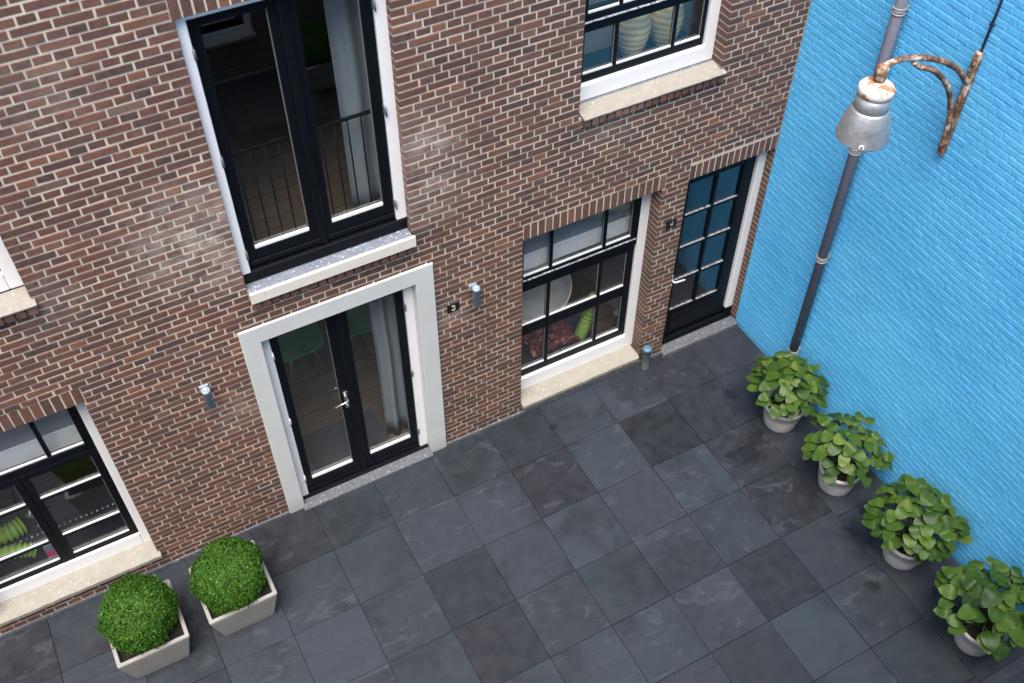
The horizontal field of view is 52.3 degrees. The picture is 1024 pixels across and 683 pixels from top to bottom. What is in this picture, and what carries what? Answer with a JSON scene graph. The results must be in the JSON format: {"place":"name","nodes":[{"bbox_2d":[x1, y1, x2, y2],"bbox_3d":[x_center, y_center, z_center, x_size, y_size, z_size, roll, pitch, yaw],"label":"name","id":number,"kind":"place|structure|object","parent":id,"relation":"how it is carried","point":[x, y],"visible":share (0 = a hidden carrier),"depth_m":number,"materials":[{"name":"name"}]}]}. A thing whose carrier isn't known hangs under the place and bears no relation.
{"place":"outdoors","nodes":[
{"label":"outdoors","id":0,"kind":"place"},
{"bbox_2d":[24,508,38,526],"bbox_3d":[-3.988,1.443,8.715,0.140,0.250,0.140,-22,52,-18],"label":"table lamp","id":1,"kind":"object","parent":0,"point":[27,514],"visible":0.25,"depth_m":8.63,"materials":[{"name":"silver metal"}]},
{"bbox_2d":[302,408,390,471],"bbox_3d":[-1.603,0.976,10.094,0.760,0.011,0.550,-22,52,-18],"label":"door mat","id":2,"kind":"object","parent":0,"point":[326,447],"depth_m":10.09,"materials":[{"name":"grey fabric"}]},
{"bbox_2d":[0,325,1023,682],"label":"paving","id":3,"kind":"structure","parent":0,"point":[694,470],"depth_m":9.18,"materials":[{"name":"stone"}]},
{"bbox_2d":[95,571,189,678],"bbox_3d":[-2.970,2.249,8.396,0.675,0.885,0.664,-22,52,-18],"label":"potted boxwood","id":4,"kind":"object","parent":3,"relation":"on","point":[142,627],"visible":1,"depth_m":8.17,"materials":[{"name":"plant"}]},
{"bbox_2d":[188,534,276,635],"bbox_3d":[-2.327,1.996,8.639,0.657,0.861,0.648,-22,52,-19],"label":"potted boxwood","id":5,"kind":"object","parent":3,"relation":"on","point":[233,590],"visible":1,"depth_m":8.42,"materials":[{"name":"plant"}]},
{"bbox_2d":[640,345,651,370],"bbox_3d":[1.369,0.163,10.640,0.100,0.308,0.100,-22,52,-18],"label":"bollard light","id":6,"kind":"object","parent":3,"relation":"on","point":[646,356],"visible":1,"depth_m":10.60,"materials":[{"name":"grey metal"}]},
{"bbox_2d":[746,350,829,432],"bbox_3d":[2.614,0.487,10.041,0.742,0.778,0.813,-22,52,-18],"label":"potted plant","id":7,"kind":"object","parent":3,"relation":"on","point":[784,404],"visible":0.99,"depth_m":9.80,"materials":[{"name":"green plant"}]},
{"bbox_2d":[801,411,894,496],"bbox_3d":[3.006,1.034,9.567,0.715,0.763,0.818,-22,52,-18],"label":"potted plant","id":8,"kind":"object","parent":3,"relation":"on","point":[843,469],"visible":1,"depth_m":9.38,"materials":[{"name":"green plant"}]},
{"bbox_2d":[861,473,972,570],"bbox_3d":[3.430,1.606,9.016,0.777,0.833,0.848,-22,52,-18],"label":"potted plant","id":9,"kind":"object","parent":3,"relation":"on","point":[908,544],"visible":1,"depth_m":8.78,"materials":[{"name":"green plant"}]},
{"bbox_2d":[933,556,1023,660],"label":"potted plant","id":10,"kind":"object","parent":3,"relation":"on","point":[987,618],"visible":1,"depth_m":8.30,"materials":[{"name":"green plant"}]},
{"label":"ground","id":11,"kind":"structure","parent":0,"visible":0},
{"bbox_2d":[0,0,811,638],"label":"brick building","id":12,"kind":"structure","parent":11,"relation":"on","point":[148,284],"depth_m":8.03,"materials":[{"name":"brown brick"}]},
{"bbox_2d":[0,237,36,317],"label":"window","id":13,"kind":"structure","parent":12,"relation":"in","point":[16,300],"depth_m":6.64,"materials":[{"name":"white paint"}]},
{"bbox_2d":[0,409,81,470],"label":"roller blind","id":14,"kind":"object","parent":12,"relation":"attached to","point":[21,444],"visible":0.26,"depth_m":7.83,"materials":[{"name":"white fabric"}]},
{"bbox_2d":[0,478,127,579],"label":"bench","id":15,"kind":"object","parent":12,"relation":"on","point":[80,505],"visible":0.42,"depth_m":8.90,"materials":[{"name":"fabric"}]},
{"bbox_2d":[0,516,27,546],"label":"ribbed cushion","id":16,"kind":"object","parent":15,"relation":"on","point":[12,530],"visible":1,"depth_m":8.62,"materials":[{"name":"fabric"}]},
{"bbox_2d":[0,542,36,560],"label":"ribbed cushion","id":17,"kind":"object","parent":15,"relation":"on","point":[5,550],"visible":0.66,"depth_m":8.57,"materials":[{"name":"fabric"}]},
{"bbox_2d":[43,544,56,557],"bbox_3d":[-3.880,1.755,8.783,0.090,0.160,0.035,-22,52,-18],"label":"box","id":18,"kind":"object","parent":15,"relation":"on","point":[49,550],"visible":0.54,"depth_m":8.76,"materials":[{"name":"pink cardboard"}]},
{"bbox_2d":[0,402,162,626],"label":"window","id":19,"kind":"structure","parent":12,"relation":"in","point":[25,593],"depth_m":8.66,"materials":[{"name":"black paint"}]},
{"bbox_2d":[198,383,214,408],"bbox_3d":[-2.324,0.415,7.955,0.072,0.209,0.112,-22,52,-18],"label":"wall light","id":20,"kind":"object","parent":12,"relation":"attached to","point":[205,390],"visible":1,"depth_m":7.91,"materials":[{"name":"metal"}]},
{"bbox_2d":[174,0,416,304],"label":"french window","id":21,"kind":"structure","parent":12,"relation":"in","point":[328,247],"depth_m":7.15,"materials":[{"name":"black paint"}]},
{"bbox_2d":[231,109,372,243],"bbox_3d":[-1.454,-1.087,7.491,1.400,1.030,0.020,-22,52,-18],"label":"railing","id":22,"kind":"object","parent":12,"relation":"on","point":[285,137],"visible":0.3,"depth_m":7.29,"materials":[{"name":"black metal"}]},
{"bbox_2d":[277,322,331,392],"bbox_3d":[-2.176,-0.017,10.402,0.556,0.871,0.511,-27,54,-22],"label":"shell chair","id":23,"kind":"object","parent":12,"relation":"on","point":[299,343],"visible":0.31,"depth_m":10.39,"materials":[{"name":"green plastic"}]},
{"bbox_2d":[261,286,433,510],"bbox_3d":[-1.379,0.498,9.020,1.312,2.320,0.242,-22,52,-18],"label":"double door","id":24,"kind":"structure","parent":12,"relation":"in","point":[365,466],"depth_m":9.27,"materials":[{"name":"black paint"}]},
{"bbox_2d":[323,0,380,210],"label":"curtain","id":25,"kind":"object","parent":12,"relation":"hanging from","point":[343,29],"visible":0.58,"depth_m":7.22,"materials":[{"name":"fabric"}]},
{"bbox_2d":[346,303,371,339],"bbox_3d":[-1.581,-0.257,10.617,0.556,0.871,0.511,-18,51,-15],"label":"shell chair","id":26,"kind":"object","parent":12,"relation":"on","point":[359,320],"visible":0.27,"depth_m":10.60,"materials":[{"name":"green plastic"}]},
{"bbox_2d":[368,295,407,436],"bbox_3d":[-1.044,0.065,9.271,0.355,2.420,0.073,-22,52,-18],"label":"curtain","id":27,"kind":"object","parent":12,"relation":"hanging from","point":[382,317],"visible":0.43,"depth_m":9.38,"materials":[{"name":"fabric"}]},
{"bbox_2d":[447,301,458,312],"bbox_3d":[-0.491,-0.284,8.742,0.112,0.090,0.017,-22,52,-18],"label":"house number","id":28,"kind":"object","parent":12,"relation":"attached to","point":[452,307],"visible":1,"depth_m":8.73,"materials":[{"name":"black metal"}]},
{"bbox_2d":[468,282,479,306],"bbox_3d":[-0.306,-0.393,8.689,0.072,0.209,0.112,-22,52,-18],"label":"wall light","id":29,"kind":"object","parent":12,"relation":"attached to","point":[474,288],"visible":1,"depth_m":8.65,"materials":[{"name":"metal"}]},
{"bbox_2d":[522,258,571,323],"bbox_3d":[0.181,-0.420,10.837,0.884,0.764,0.813,-22,52,-18],"label":"table","id":30,"kind":"object","parent":12,"relation":"on","point":[534,298],"visible":0.27,"depth_m":10.80,"materials":[{"name":"white plastic"}]},
{"bbox_2d":[521,314,590,366],"bbox_3d":[0.333,0.088,10.653,0.930,0.360,0.430,-22,52,-18],"label":"bench","id":31,"kind":"object","parent":12,"relation":"on","point":[571,321],"visible":0.06,"depth_m":10.45,"materials":[{"name":"fabric"}]},
{"bbox_2d":[521,319,579,359],"bbox_3d":[0.360,-0.049,10.442,0.547,0.139,0.340,-22,52,-18],"label":"cushion","id":32,"kind":"object","parent":31,"relation":"on","point":[561,332],"visible":0.8,"depth_m":10.38,"materials":[{"name":"red fabric"}]},
{"bbox_2d":[575,292,594,339],"bbox_3d":[0.757,-0.256,10.355,0.280,0.528,0.153,-31,55,-25],"label":"ribbed cushion","id":33,"kind":"object","parent":31,"relation":"on","point":[583,326],"visible":0.69,"depth_m":10.33,"materials":[{"name":"fabric"}]},
{"bbox_2d":[524,201,631,270],"bbox_3d":[0.574,-1.038,9.242,1.280,0.630,0.036,-22,52,-18],"label":"roller blind","id":34,"kind":"object","parent":12,"relation":"attached to","point":[572,237],"visible":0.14,"depth_m":9.33,"materials":[{"name":"white fabric"}]},
{"bbox_2d":[521,193,651,409],"bbox_3d":[0.651,-0.399,9.727,1.384,2.222,0.288,-22,52,-18],"label":"window","id":35,"kind":"structure","parent":12,"relation":"in","point":[548,377],"depth_m":10.12,"materials":[{"name":"black paint"}]},
{"bbox_2d":[583,28,691,71],"bbox_3d":[0.855,-2.085,8.644,1.380,0.635,0.320,-22,52,-18],"label":"side table","id":36,"kind":"object","parent":12,"relation":"on","point":[597,58],"visible":0.07,"depth_m":8.42,"materials":[{"name":"blue wood"}]},
{"bbox_2d":[618,14,651,57],"bbox_3d":[0.954,-2.537,8.178,0.292,0.660,0.292,-22,52,-18],"label":"vase","id":37,"kind":"object","parent":36,"relation":"on","point":[634,34],"visible":0.53,"depth_m":8.16,"materials":[{"name":"beige ceramic"}]},
{"bbox_2d":[650,3,684,47],"bbox_3d":[1.231,-2.648,8.278,0.292,0.660,0.292,-22,52,-18],"label":"vase","id":38,"kind":"object","parent":36,"relation":"on","point":[661,20],"visible":0.56,"depth_m":8.26,"materials":[{"name":"beige ceramic"}]},
{"bbox_2d":[579,0,726,121],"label":"window","id":39,"kind":"structure","parent":12,"relation":"in","point":[615,75],"depth_m":8.10,"materials":[{"name":"white paint"}]},
{"bbox_2d":[665,218,676,228],"bbox_3d":[1.442,-1.065,9.438,0.112,0.090,0.017,-22,52,-18],"label":"house number","id":40,"kind":"object","parent":12,"relation":"attached to","point":[671,223],"visible":1,"depth_m":9.43,"materials":[{"name":"black metal"}]},
{"bbox_2d":[660,151,767,356],"bbox_3d":[1.934,-0.849,10.214,0.962,2.330,0.268,-22,52,-18],"label":"door","id":41,"kind":"structure","parent":12,"relation":"in","point":[697,319],"depth_m":10.55,"materials":[{"name":"black paint"}]},
{"bbox_2d":[735,0,1023,611],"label":"blue wall","id":42,"kind":"structure","parent":11,"relation":"on","point":[912,343],"depth_m":8.43,"materials":[{"name":"paint"}]},
{"bbox_2d":[783,0,909,367],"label":"drainpipe","id":43,"kind":"object","parent":42,"relation":"attached to","point":[899,9],"visible":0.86,"depth_m":8.83,"materials":[{"name":"grey metal"}]},
{"bbox_2d":[835,0,1002,155],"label":"wall lantern","id":44,"kind":"object","parent":42,"relation":"attached to","point":[864,124],"depth_m":6.84,"materials":[{"name":"metal"}]}
]}

